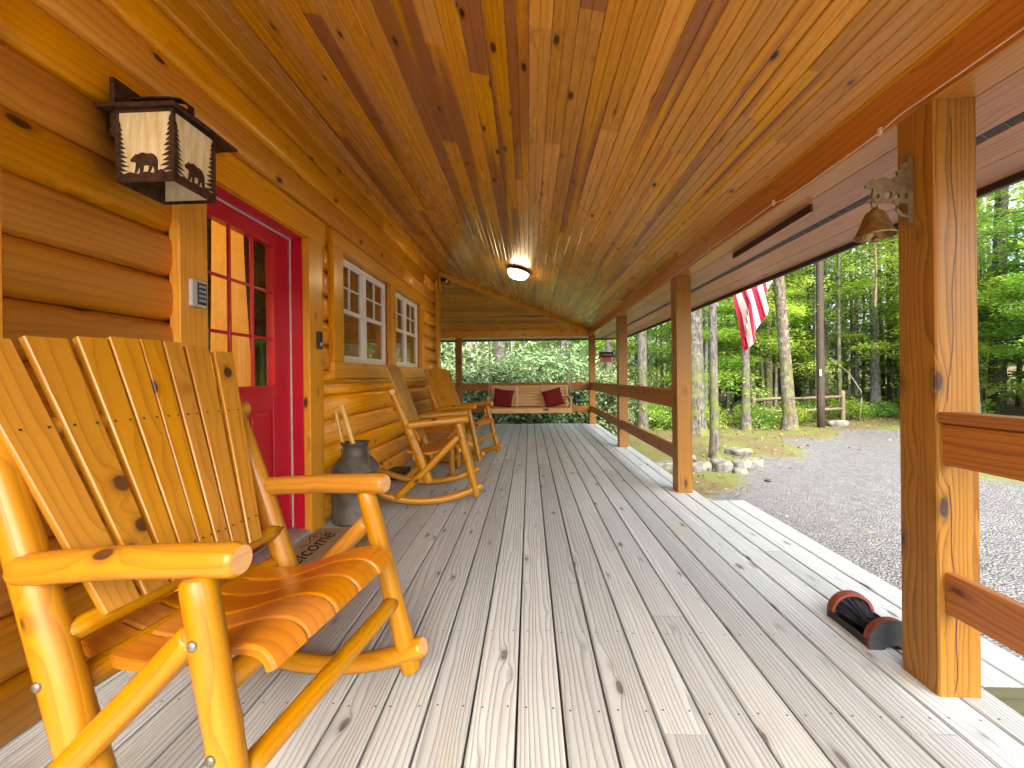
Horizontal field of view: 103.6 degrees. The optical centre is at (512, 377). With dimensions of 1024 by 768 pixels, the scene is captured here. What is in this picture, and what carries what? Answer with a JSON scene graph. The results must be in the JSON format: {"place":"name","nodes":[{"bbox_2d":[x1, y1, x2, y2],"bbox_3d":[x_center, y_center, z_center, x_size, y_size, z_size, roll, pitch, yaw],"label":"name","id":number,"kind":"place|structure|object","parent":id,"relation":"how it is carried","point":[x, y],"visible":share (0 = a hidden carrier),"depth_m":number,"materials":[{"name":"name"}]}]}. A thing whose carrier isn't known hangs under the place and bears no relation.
{"place":"outdoors","nodes":[
{"label":"outdoors","id":0,"kind":"place"},
{"bbox_2d":[446,183,1023,371],"label":"sky","id":1,"kind":"structure","parent":0,"point":[1012,204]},
{"bbox_2d":[462,366,1023,767],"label":"ground","id":2,"kind":"structure","parent":0,"point":[841,500],"depth_m":5.78,"materials":[{"name":"gravel"}]},
{"bbox_2d":[0,0,441,747],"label":"log cabin","id":3,"kind":"object","parent":2,"relation":"on","point":[290,242],"visible":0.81,"depth_m":2.08,"materials":[{"name":"wood"}]},
{"bbox_2d":[94,77,237,204],"bbox_3d":[-1.381,-0.931,1.637,0.306,0.403,0.320,-1,0,2],"label":"wall lantern","id":4,"kind":"object","parent":3,"relation":"attached to","point":[167,148],"depth_m":1.51,"materials":[{"name":"brown metal"}]},
{"bbox_2d":[188,278,206,308],"bbox_3d":[-1.467,-0.392,1.879,0.026,0.124,0.084,-1,0,2],"label":"door keypad","id":5,"kind":"object","parent":3,"relation":"attached to","point":[198,293],"depth_m":1.87,"materials":[{"name":"grey plastic"}]},
{"bbox_2d":[207,199,291,550],"bbox_3d":[-1.617,0.037,2.408,0.056,2.045,0.933,-1,0,2],"label":"front door","id":6,"kind":"structure","parent":3,"relation":"in","point":[269,418],"depth_m":2.67,"materials":[{"name":"red paint"}]},
{"bbox_2d":[343,259,385,364],"bbox_3d":[-1.517,-0.594,3.980,0.114,0.916,1.166,-1,0,2],"label":"window","id":7,"kind":"structure","parent":3,"relation":"in","point":[363,358],"depth_m":3.97,"materials":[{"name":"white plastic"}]},
{"bbox_2d":[386,292,417,367],"bbox_3d":[-1.463,-0.597,5.294,0.114,0.916,1.136,-1,0,2],"label":"window","id":8,"kind":"structure","parent":3,"relation":"in","point":[403,363],"depth_m":5.35,"materials":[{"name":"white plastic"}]},
{"bbox_2d":[206,0,1023,341],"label":"porch roof","id":9,"kind":"structure","parent":3,"relation":"attached to","point":[590,166],"depth_m":2.12,"materials":[{"name":"brown wood"}]},
{"bbox_2d":[507,266,529,280],"bbox_3d":[0.079,-1.425,5.538,0.330,0.178,0.340,-1,0,2],"label":"ceiling lamp","id":10,"kind":"object","parent":9,"relation":"attached to","point":[516,273],"visible":1,"depth_m":5.44,"materials":[{"name":"glass"}]},
{"bbox_2d":[484,317,572,413],"bbox_3d":[0.319,-0.333,8.325,1.755,2.068,0.741,-1,0,2],"label":"porch swing","id":11,"kind":"object","parent":9,"relation":"hanging from","point":[527,395],"visible":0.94,"depth_m":8.59,"materials":[{"name":"wood"}]},
{"bbox_2d":[493,388,513,407],"bbox_3d":[-0.203,0.431,8.529,0.420,0.380,0.150,6,-13,11],"label":"pillow","id":12,"kind":"object","parent":11,"relation":"on","point":[503,398],"visible":0.98,"depth_m":8.47,"materials":[{"name":"red fabric"}]},
{"bbox_2d":[542,387,564,406],"bbox_3d":[0.854,0.422,8.476,0.420,0.380,0.150,-14,-11,-13],"label":"pillow","id":13,"kind":"object","parent":11,"relation":"on","point":[553,397],"visible":0.99,"depth_m":8.41,"materials":[{"name":"red fabric"}]},
{"bbox_2d":[733,280,772,351],"bbox_3d":[2.775,-1.328,4.681,0.588,2.053,0.175,-1,0,-9],"label":"flag","id":14,"kind":"object","parent":9,"relation":"attached to","point":[751,307],"visible":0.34,"depth_m":4.68,"materials":[{"name":"multicoloured fabric"}]},
{"bbox_2d":[591,26,1023,332],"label":"light cable","id":15,"kind":"object","parent":9,"relation":"attached to","point":[880,131],"visible":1,"depth_m":1.56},
{"bbox_2d":[441,342,525,421],"bbox_3d":[-1.304,0.163,13.510,4.476,3.255,4.606,-1,0,-28],"label":"rhododendron bush","id":16,"kind":"object","parent":2,"relation":"on","point":[467,353],"visible":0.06,"depth_m":13.18,"materials":[{"name":"green plant"}]},
{"bbox_2d":[441,346,530,423],"bbox_3d":[-1.172,0.432,12.308,4.160,2.689,3.920,-1,0,15],"label":"rhododendron bush","id":17,"kind":"object","parent":2,"relation":"on","point":[468,379],"visible":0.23,"depth_m":11.26,"materials":[{"name":"green plant"}]},
{"bbox_2d":[495,341,505,361],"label":"tree","id":18,"kind":"object","parent":2,"relation":"on","point":[501,349],"visible":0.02,"depth_m":13.10,"materials":[{"name":"grey plant"}]},
{"bbox_2d":[468,347,585,434],"bbox_3d":[0.232,0.384,11.797,3.776,2.671,3.740,-1,0,-11],"label":"rhododendron bush","id":19,"kind":"object","parent":2,"relation":"on","point":[516,376],"visible":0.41,"depth_m":11.12,"materials":[{"name":"green plant"}]},
{"bbox_2d":[484,341,569,362],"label":"rhododendron bush","id":20,"kind":"object","parent":2,"relation":"on","point":[541,344],"visible":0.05,"depth_m":15.28,"materials":[{"name":"green plant"}]},
{"bbox_2d":[510,340,614,423],"bbox_3d":[1.410,0.050,13.627,4.845,3.323,5.141,-1,0,-27],"label":"rhododendron bush","id":21,"kind":"object","parent":2,"relation":"on","point":[580,357],"visible":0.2,"depth_m":12.76,"materials":[{"name":"green plant"}]},
{"bbox_2d":[522,358,616,428],"bbox_3d":[1.736,0.498,12.318,3.225,2.278,3.134,-1,0,29],"label":"rhododendron bush","id":22,"kind":"object","parent":2,"relation":"on","point":[583,397],"visible":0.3,"depth_m":11.58,"materials":[{"name":"green plant"}]},
{"bbox_2d":[552,355,635,414],"bbox_3d":[2.667,0.373,13.453,3.582,2.534,3.548,-1,0,23],"label":"rhododendron bush","id":23,"kind":"object","parent":2,"relation":"on","point":[614,367],"visible":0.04,"depth_m":12.94,"materials":[{"name":"green plant"}]},
{"bbox_2d":[564,367,662,434],"bbox_3d":[2.789,0.566,11.858,3.233,2.090,3.047,-1,0,13],"label":"rhododendron bush","id":24,"kind":"object","parent":2,"relation":"on","point":[632,413],"visible":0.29,"depth_m":11.26,"materials":[{"name":"green plant"}]},
{"bbox_2d":[577,328,671,386],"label":"understory tree","id":25,"kind":"object","parent":2,"relation":"on","point":[628,342],"visible":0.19,"depth_m":13.38,"materials":[{"name":"green plant"}]},
{"bbox_2d":[596,349,665,405],"bbox_3d":[3.484,0.299,14.761,3.835,2.710,3.727,-1,0,-19],"label":"rhododendron bush","id":26,"kind":"object","parent":2,"relation":"on","point":[635,366],"visible":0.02,"depth_m":14.22,"materials":[{"name":"green plant"}]},
{"bbox_2d":[637,331,649,431],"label":"tree","id":27,"kind":"object","parent":2,"relation":"on","point":[642,415],"visible":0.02,"depth_m":10.57,"materials":[{"name":"grey plant"}]},
{"bbox_2d":[629,330,671,387],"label":"understory tree","id":28,"kind":"object","parent":2,"relation":"on","point":[658,357],"visible":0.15,"depth_m":15.98,"materials":[{"name":"green plant"}]},
{"bbox_2d":[631,403,670,429],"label":"woodland shrub","id":29,"kind":"object","parent":2,"relation":"on","point":[655,417],"visible":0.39,"depth_m":11.47,"materials":[{"name":"green plant"}]},
{"bbox_2d":[649,403,671,428],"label":"woodland shrub","id":30,"kind":"object","parent":2,"relation":"on","point":[669,410],"visible":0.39,"depth_m":11.68,"materials":[{"name":"green plant"}]},
{"bbox_2d":[647,301,738,367],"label":"slender tree","id":31,"kind":"object","parent":2,"relation":"on","point":[731,320],"visible":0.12,"depth_m":14.43,"materials":[{"name":"green plant"}]},
{"bbox_2d":[627,297,762,391],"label":"understory tree","id":32,"kind":"object","parent":2,"relation":"on","point":[719,336],"visible":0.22,"depth_m":12.22,"materials":[{"name":"green plant"}]},
{"bbox_2d":[691,309,709,436],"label":"tree","id":33,"kind":"object","parent":2,"relation":"on","point":[699,426],"visible":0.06,"depth_m":10.37,"materials":[{"name":"grey plant"}]},
{"bbox_2d":[693,461,711,471],"bbox_3d":[3.348,1.599,7.224,0.506,0.188,0.253,-1,0,-14],"label":"rock","id":34,"kind":"object","parent":2,"relation":"on","point":[699,466],"visible":0.66,"depth_m":7.13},
{"bbox_2d":[704,307,708,419],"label":"tree","id":35,"kind":"object","parent":2,"relation":"on","point":[706,359],"depth_m":13.49,"materials":[{"name":"grey plant"}]},
{"bbox_2d":[654,311,766,410],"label":"leafy tree","id":36,"kind":"object","parent":2,"relation":"on","point":[669,333],"visible":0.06,"depth_m":14.95,"materials":[{"name":"green plant"}]},
{"bbox_2d":[708,303,721,458],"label":"tree","id":37,"kind":"object","parent":2,"relation":"on","point":[714,447],"visible":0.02,"depth_m":7.98,"materials":[{"name":"grey plant"}]},
{"bbox_2d":[710,457,732,472],"bbox_3d":[3.686,1.583,7.147,0.329,0.293,0.352,-1,0,-6],"label":"rock","id":38,"kind":"object","parent":2,"relation":"on","point":[720,464],"visible":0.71,"depth_m":7.00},
{"bbox_2d":[705,399,737,427],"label":"woodland shrub","id":39,"kind":"object","parent":2,"relation":"on","point":[708,416],"visible":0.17,"depth_m":11.90,"materials":[{"name":"green plant"}]},
{"bbox_2d":[665,309,780,403],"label":"understory tree","id":40,"kind":"object","parent":2,"relation":"on","point":[724,357],"visible":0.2,"depth_m":12.95,"materials":[{"name":"green plant"}]},
{"bbox_2d":[448,187,1008,414],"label":"woods","id":41,"kind":"object","parent":2,"relation":"on","point":[1000,407],"visible":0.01,"depth_m":14.25,"materials":[{"name":"green plant"}]},
{"bbox_2d":[442,181,1023,418],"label":"foliage","id":42,"kind":"object","parent":2,"relation":"on","point":[989,392],"visible":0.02,"depth_m":17.60,"materials":[{"name":"green plant"}]},
{"bbox_2d":[724,447,752,455],"bbox_3d":[4.676,1.539,8.366,0.491,0.153,0.397,-1,0,-22],"label":"rock","id":43,"kind":"object","parent":2,"relation":"on","point":[738,451],"visible":0.92,"depth_m":8.23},
{"bbox_2d":[740,343,752,430],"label":"tree","id":44,"kind":"object","parent":2,"relation":"on","point":[745,422],"visible":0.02,"depth_m":11.60,"materials":[{"name":"grey plant"}]},
{"bbox_2d":[726,400,782,429],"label":"woodland shrub","id":45,"kind":"object","parent":2,"relation":"on","point":[765,416],"visible":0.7,"depth_m":12.04,"materials":[{"name":"green plant"}]},
{"bbox_2d":[708,288,809,414],"bbox_3d":[8.676,-3.736,15.943,4.697,10.697,4.750,-1,0,25],"label":"slender tree","id":46,"kind":"object","parent":2,"relation":"on","point":[728,396],"visible":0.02,"depth_m":15.79,"materials":[{"name":"green plant"}]},
{"bbox_2d":[702,283,817,377],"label":"understory tree","id":47,"kind":"object","parent":2,"relation":"on","point":[792,312],"visible":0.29,"depth_m":12.98,"materials":[{"name":"green plant"}]},
{"bbox_2d":[765,285,773,414],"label":"tree","id":48,"kind":"object","parent":2,"relation":"on","point":[768,365],"visible":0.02,"depth_m":14.91,"materials":[{"name":"grey plant"}]},
{"bbox_2d":[708,265,840,409],"bbox_3d":[8.469,-1.868,14.548,4.796,7.084,4.595,-1,0,11],"label":"understory tree","id":49,"kind":"object","parent":2,"relation":"on","point":[771,348],"visible":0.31,"depth_m":13.96,"materials":[{"name":"green plant"}]},
{"bbox_2d":[720,269,829,366],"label":"slender tree","id":50,"kind":"object","parent":2,"relation":"on","point":[792,300],"visible":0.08,"depth_m":15.69,"materials":[{"name":"green plant"}]},
{"bbox_2d":[725,273,837,406],"bbox_3d":[10.051,-1.885,15.882,4.493,6.999,4.330,-1,0,-10],"label":"understory tree","id":51,"kind":"object","parent":2,"relation":"on","point":[802,318],"visible":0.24,"depth_m":14.90,"materials":[{"name":"green plant"}]},
{"bbox_2d":[773,276,799,431],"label":"tree","id":52,"kind":"object","parent":2,"relation":"on","point":[789,422],"visible":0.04,"depth_m":11.47,"materials":[{"name":"grey plant"}]},
{"bbox_2d":[767,403,814,425],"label":"woodland shrub","id":53,"kind":"object","parent":2,"relation":"on","point":[800,410],"visible":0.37,"depth_m":12.62,"materials":[{"name":"green plant"}]},
{"bbox_2d":[751,390,845,424],"bbox_3d":[9.204,1.065,12.935,3.532,1.250,0.148,-1,0,-11],"label":"split rail fence","id":54,"kind":"object","parent":2,"relation":"on","point":[842,407],"visible":0.51,"depth_m":13.07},
{"bbox_2d":[770,399,826,421],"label":"woodland shrub","id":55,"kind":"object","parent":2,"relation":"on","point":[809,407],"visible":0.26,"depth_m":13.38,"materials":[{"name":"green plant"}]},
{"bbox_2d":[753,276,849,388],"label":"hemlock tree","id":56,"kind":"object","parent":2,"relation":"on","point":[804,339],"visible":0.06,"depth_m":17.77,"materials":[{"name":"green plant"}]},
{"bbox_2d":[614,416,989,566],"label":"leaf litter","id":57,"kind":"object","parent":2,"relation":"on","point":[708,469],"visible":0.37,"depth_m":9.53,"materials":[{"name":"brown plant"}]},
{"bbox_2d":[814,263,816,419],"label":"slim tree","id":58,"kind":"object","parent":2,"relation":"on","point":[815,329],"visible":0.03,"depth_m":13.90,"materials":[{"name":"brown plant"}]},
{"bbox_2d":[816,260,824,427],"bbox_3d":[9.248,-2.853,12.131,0.208,9.300,0.229,-1,0,2],"label":"utility pole","id":59,"kind":"object","parent":2,"relation":"on","point":[820,371],"visible":0.6,"depth_m":12.07,"materials":[{"name":"brown wood"}]},
{"bbox_2d":[823,259,828,414],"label":"slim tree","id":60,"kind":"object","parent":2,"relation":"on","point":[826,346],"visible":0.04,"depth_m":15.25,"materials":[{"name":"brown plant"}]},
{"bbox_2d":[778,255,876,400],"bbox_3d":[11.964,-2.960,16.101,3.978,9.058,4.022,-1,0,-23],"label":"slender tree","id":61,"kind":"object","parent":2,"relation":"on","point":[847,341],"visible":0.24,"depth_m":15.59,"materials":[{"name":"green plant"}]},
{"bbox_2d":[791,289,865,383],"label":"understory tree","id":62,"kind":"object","parent":2,"relation":"on","point":[844,344],"visible":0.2,"depth_m":16.75,"materials":[{"name":"green plant"}]},
{"bbox_2d":[762,245,898,391],"bbox_3d":[11.517,-2.380,15.489,4.350,7.989,4.527,-1,0,9],"label":"understory tree","id":63,"kind":"object","parent":2,"relation":"on","point":[849,333],"visible":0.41,"depth_m":14.65,"materials":[{"name":"green plant"}]},
{"bbox_2d":[837,254,841,418],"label":"slim tree","id":64,"kind":"object","parent":2,"relation":"on","point":[839,380],"visible":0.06,"depth_m":13.91,"materials":[{"name":"grey plant"}]},
{"bbox_2d":[785,253,898,354],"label":"slender tree","id":65,"kind":"object","parent":2,"relation":"on","point":[843,303],"visible":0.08,"depth_m":16.91,"materials":[{"name":"green plant"}]},
{"bbox_2d":[802,244,898,373],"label":"understory tree","id":66,"kind":"object","parent":2,"relation":"on","point":[868,342],"visible":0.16,"depth_m":17.46,"materials":[{"name":"green plant"}]},
{"bbox_2d":[825,395,876,420],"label":"woodland shrub","id":67,"kind":"object","parent":2,"relation":"on","point":[854,404],"visible":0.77,"depth_m":13.56,"materials":[{"name":"green plant"}]},
{"bbox_2d":[811,250,898,397],"bbox_3d":[19.115,-3.725,21.730,5.197,9.978,4.616,-1,0,-4],"label":"leafy tree","id":68,"kind":"object","parent":2,"relation":"on","point":[863,390],"visible":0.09,"depth_m":21.69,"materials":[{"name":"green plant"}]},
{"bbox_2d":[828,235,898,411],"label":"slender tree","id":69,"kind":"object","parent":2,"relation":"on","point":[892,392],"visible":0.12,"depth_m":15.92,"materials":[{"name":"green plant"}]},
{"bbox_2d":[830,236,897,412],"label":"tree","id":70,"kind":"object","parent":2,"relation":"on","point":[875,391],"visible":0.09,"depth_m":15.52,"materials":[{"name":"grey plant"}]},
{"bbox_2d":[711,500,1023,716],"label":"porch step","id":71,"kind":"object","parent":2,"relation":"on","point":[1002,675],"visible":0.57,"depth_m":2.14,"materials":[{"name":"wood"}]},
{"bbox_2d":[840,237,899,404],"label":"hemlock tree","id":72,"kind":"object","parent":2,"relation":"on","point":[887,364],"visible":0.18,"depth_m":16.27,"materials":[{"name":"green plant"}]},
{"bbox_2d":[844,240,897,413],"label":"slim tree","id":73,"kind":"object","parent":2,"relation":"on","point":[856,376],"visible":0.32,"depth_m":15.27,"materials":[{"name":"green plant"}]},
{"bbox_2d":[848,241,895,412],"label":"slim tree","id":74,"kind":"object","parent":2,"relation":"on","point":[852,352],"visible":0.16,"depth_m":16.00,"materials":[{"name":"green plant"}]},
{"bbox_2d":[866,399,899,417],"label":"woodland shrub","id":75,"kind":"object","parent":2,"relation":"on","point":[882,410],"visible":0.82,"depth_m":14.00,"materials":[{"name":"green plant"}]},
{"bbox_2d":[842,256,985,383],"bbox_3d":[14.244,-1.483,14.855,3.916,6.037,4.088,-1,0,-20],"label":"understory tree","id":76,"kind":"object","parent":2,"relation":"on","point":[890,345],"visible":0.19,"depth_m":14.87,"materials":[{"name":"green plant"}]},
{"bbox_2d":[824,197,1012,361],"bbox_3d":[13.025,-3.469,13.212,4.816,10.016,4.614,-1,0,18],"label":"slender tree","id":77,"kind":"object","parent":2,"relation":"on","point":[879,317],"visible":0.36,"depth_m":13.68,"materials":[{"name":"green plant"}]},
{"bbox_2d":[882,263,1023,394],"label":"understory tree","id":78,"kind":"object","parent":2,"relation":"on","point":[994,348],"visible":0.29,"depth_m":11.75,"materials":[{"name":"green plant"}]},
{"bbox_2d":[890,223,1023,412],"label":"understory tree","id":79,"kind":"object","parent":2,"relation":"on","point":[983,337],"visible":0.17,"depth_m":13.82,"materials":[{"name":"green plant"}]},
{"bbox_2d":[896,186,1023,355],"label":"slender tree","id":80,"kind":"object","parent":2,"relation":"on","point":[986,318],"visible":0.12,"depth_m":13.94,"materials":[{"name":"green plant"}]},
{"bbox_2d":[977,186,1023,416],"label":"slender tree","id":81,"kind":"object","parent":2,"relation":"on","point":[1001,233],"visible":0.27,"depth_m":12.19,"materials":[{"name":"green plant"}]},
{"bbox_2d":[977,196,1023,336],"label":"slender tree","id":82,"kind":"object","parent":2,"relation":"on","point":[1008,245],"visible":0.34,"depth_m":12.76,"materials":[{"name":"green plant"}]},
{"bbox_2d":[977,198,1023,345],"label":"slender tree","id":83,"kind":"object","parent":2,"relation":"on","point":[1013,214],"visible":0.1,"depth_m":14.86,"materials":[{"name":"green plant"}]},
{"bbox_2d":[978,221,1023,388],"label":"understory tree","id":84,"kind":"object","parent":2,"relation":"on","point":[999,354],"visible":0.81,"depth_m":11.13,"materials":[{"name":"green plant"}]},
{"bbox_2d":[979,221,1023,406],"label":"hemlock tree","id":85,"kind":"object","parent":2,"relation":"on","point":[1018,402],"visible":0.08,"depth_m":15.95,"materials":[{"name":"green plant"}]},
{"bbox_2d":[988,247,1023,365],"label":"understory tree","id":86,"kind":"object","parent":2,"relation":"on","point":[1016,306],"visible":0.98,"depth_m":10.03,"materials":[{"name":"green plant"}]},
{"bbox_3d":[-1.465,1.581,3.296,6.364,0.860,12.458,-1,0,2],"label":"deck frame","id":87,"kind":"object","parent":2,"relation":"on","visible":0},
{"bbox_2d":[0,423,1023,767],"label":"porch floor","id":88,"kind":"structure","parent":87,"relation":"on","point":[718,637],"depth_m":1.55,"materials":[{"name":"grey wood"}]},
{"bbox_2d":[0,336,427,767],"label":"rocking chair","id":89,"kind":"object","parent":88,"relation":"on","point":[206,488],"visible":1,"depth_m":1.02,"materials":[{"name":"brown wood"}]},
{"bbox_2d":[294,528,369,564],"bbox_3d":[-1.184,1.099,2.533,0.470,0.016,0.780,-1,0,2],"label":"door mat","id":90,"kind":"object","parent":88,"relation":"on","point":[317,545],"depth_m":2.64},
{"bbox_2d":[331,440,378,526],"bbox_3d":[-1.230,0.804,3.155,0.358,0.606,0.352,-1,0,2],"label":"milk can","id":91,"kind":"object","parent":88,"relation":"on","point":[357,457],"visible":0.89,"depth_m":3.02,"materials":[{"name":"metal"}]},
{"bbox_2d":[339,403,355,443],"bbox_3d":[-1.263,0.625,3.157,0.174,0.850,0.043,-1,0,-8],"label":"walking stick","id":92,"kind":"object","parent":91,"relation":"in","point":[347,424],"visible":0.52,"depth_m":3.14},
{"bbox_2d":[379,364,483,504],"bbox_3d":[-0.811,0.485,3.820,1.023,1.233,0.759,-1,0,-7],"label":"rocking chair","id":93,"kind":"object","parent":88,"relation":"on","point":[414,423],"visible":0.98,"depth_m":3.51,"materials":[{"name":"brown wood"}]},
{"bbox_2d":[414,426,460,475],"bbox_3d":[-0.876,0.850,4.722,0.480,0.506,0.477,-1,0,2],"label":"side table","id":94,"kind":"object","parent":88,"relation":"on","point":[437,432],"visible":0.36,"depth_m":4.51,"materials":[{"name":"brown wood"}]},
{"bbox_2d":[455,338,462,402],"bbox_3d":[-1.255,0.087,9.430,0.140,2.022,0.140,-1,0,2],"label":"porch post","id":95,"kind":"object","parent":88,"relation":"on","point":[458,359],"visible":0.65,"depth_m":9.36,"materials":[{"name":"brown wood"}]},
{"bbox_2d":[423,368,502,462],"bbox_3d":[-0.739,0.482,5.487,1.023,1.233,0.759,-1,0,18],"label":"rocking chair","id":96,"kind":"object","parent":88,"relation":"on","point":[441,390],"visible":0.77,"depth_m":5.40,"materials":[{"name":"brown wood"}]},
{"bbox_2d":[588,336,595,423],"bbox_3d":[1.831,0.053,9.302,0.140,2.022,0.140,-1,0,2],"label":"porch post","id":97,"kind":"object","parent":88,"relation":"on","point":[591,371],"visible":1,"depth_m":9.23,"materials":[{"name":"brown wood"}]},
{"bbox_2d":[462,382,589,411],"bbox_3d":[0.292,0.456,9.344,2.947,0.680,0.090,-1,0,2],"label":"porch railing","id":98,"kind":"object","parent":97,"relation":"attached to","point":[488,386],"visible":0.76,"depth_m":9.31,"materials":[{"name":"brown wood"}]},
{"bbox_2d":[616,316,627,446],"bbox_3d":[1.706,0.059,6.276,0.140,2.022,0.140,-1,0,2],"label":"porch post","id":99,"kind":"object","parent":88,"relation":"on","point":[622,367],"visible":1,"depth_m":6.21,"materials":[{"name":"brown wood"}]},
{"bbox_2d":[590,382,616,425],"bbox_3d":[1.750,0.442,7.790,0.090,0.680,2.886,-1,0,2],"label":"porch railing","id":100,"kind":"object","parent":99,"relation":"attached to","point":[609,388],"visible":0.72,"depth_m":7.47,"materials":[{"name":"brown wood"}]},
{"bbox_2d":[671,276,692,492],"bbox_3d":[1.605,0.064,3.828,0.140,2.022,0.140,-1,0,2],"label":"porch post","id":101,"kind":"object","parent":88,"relation":"on","point":[681,364],"visible":1,"depth_m":3.76,"materials":[{"name":"brown wood"}]},
{"bbox_2d":[619,385,671,456],"bbox_3d":[1.637,0.448,5.053,0.090,0.680,2.308,-1,0,2],"label":"porch railing","id":102,"kind":"object","parent":101,"relation":"attached to","point":[659,395],"visible":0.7,"depth_m":4.71,"materials":[{"name":"brown wood"}]},
{"bbox_2d":[827,590,901,649],"bbox_3d":[1.514,1.020,1.711,0.186,0.118,0.230,-1,0,2],"label":"boot brush","id":103,"kind":"object","parent":88,"relation":"on","point":[853,613],"visible":0.93,"depth_m":1.71,"materials":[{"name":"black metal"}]},
{"bbox_2d":[897,97,980,697],"bbox_3d":[1.505,0.069,1.428,0.140,2.022,0.141,-1,0,2],"label":"porch post","id":104,"kind":"object","parent":88,"relation":"on","point":[938,359],"visible":0.9,"depth_m":1.36,"materials":[{"name":"brown wood"}]},
{"bbox_2d":[853,152,913,306],"bbox_3d":[1.320,-0.527,1.424,0.187,0.550,0.124,-1,0,24],"label":"porch bell","id":105,"kind":"object","parent":104,"relation":"hanging from","point":[876,225],"visible":1,"depth_m":1.44,"materials":[{"name":"metal"}]},
{"bbox_2d":[938,412,1023,655],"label":"porch railing","id":106,"kind":"object","parent":104,"relation":"attached to","point":[991,444],"visible":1,"depth_m":1.24,"materials":[{"name":"brown wood"}]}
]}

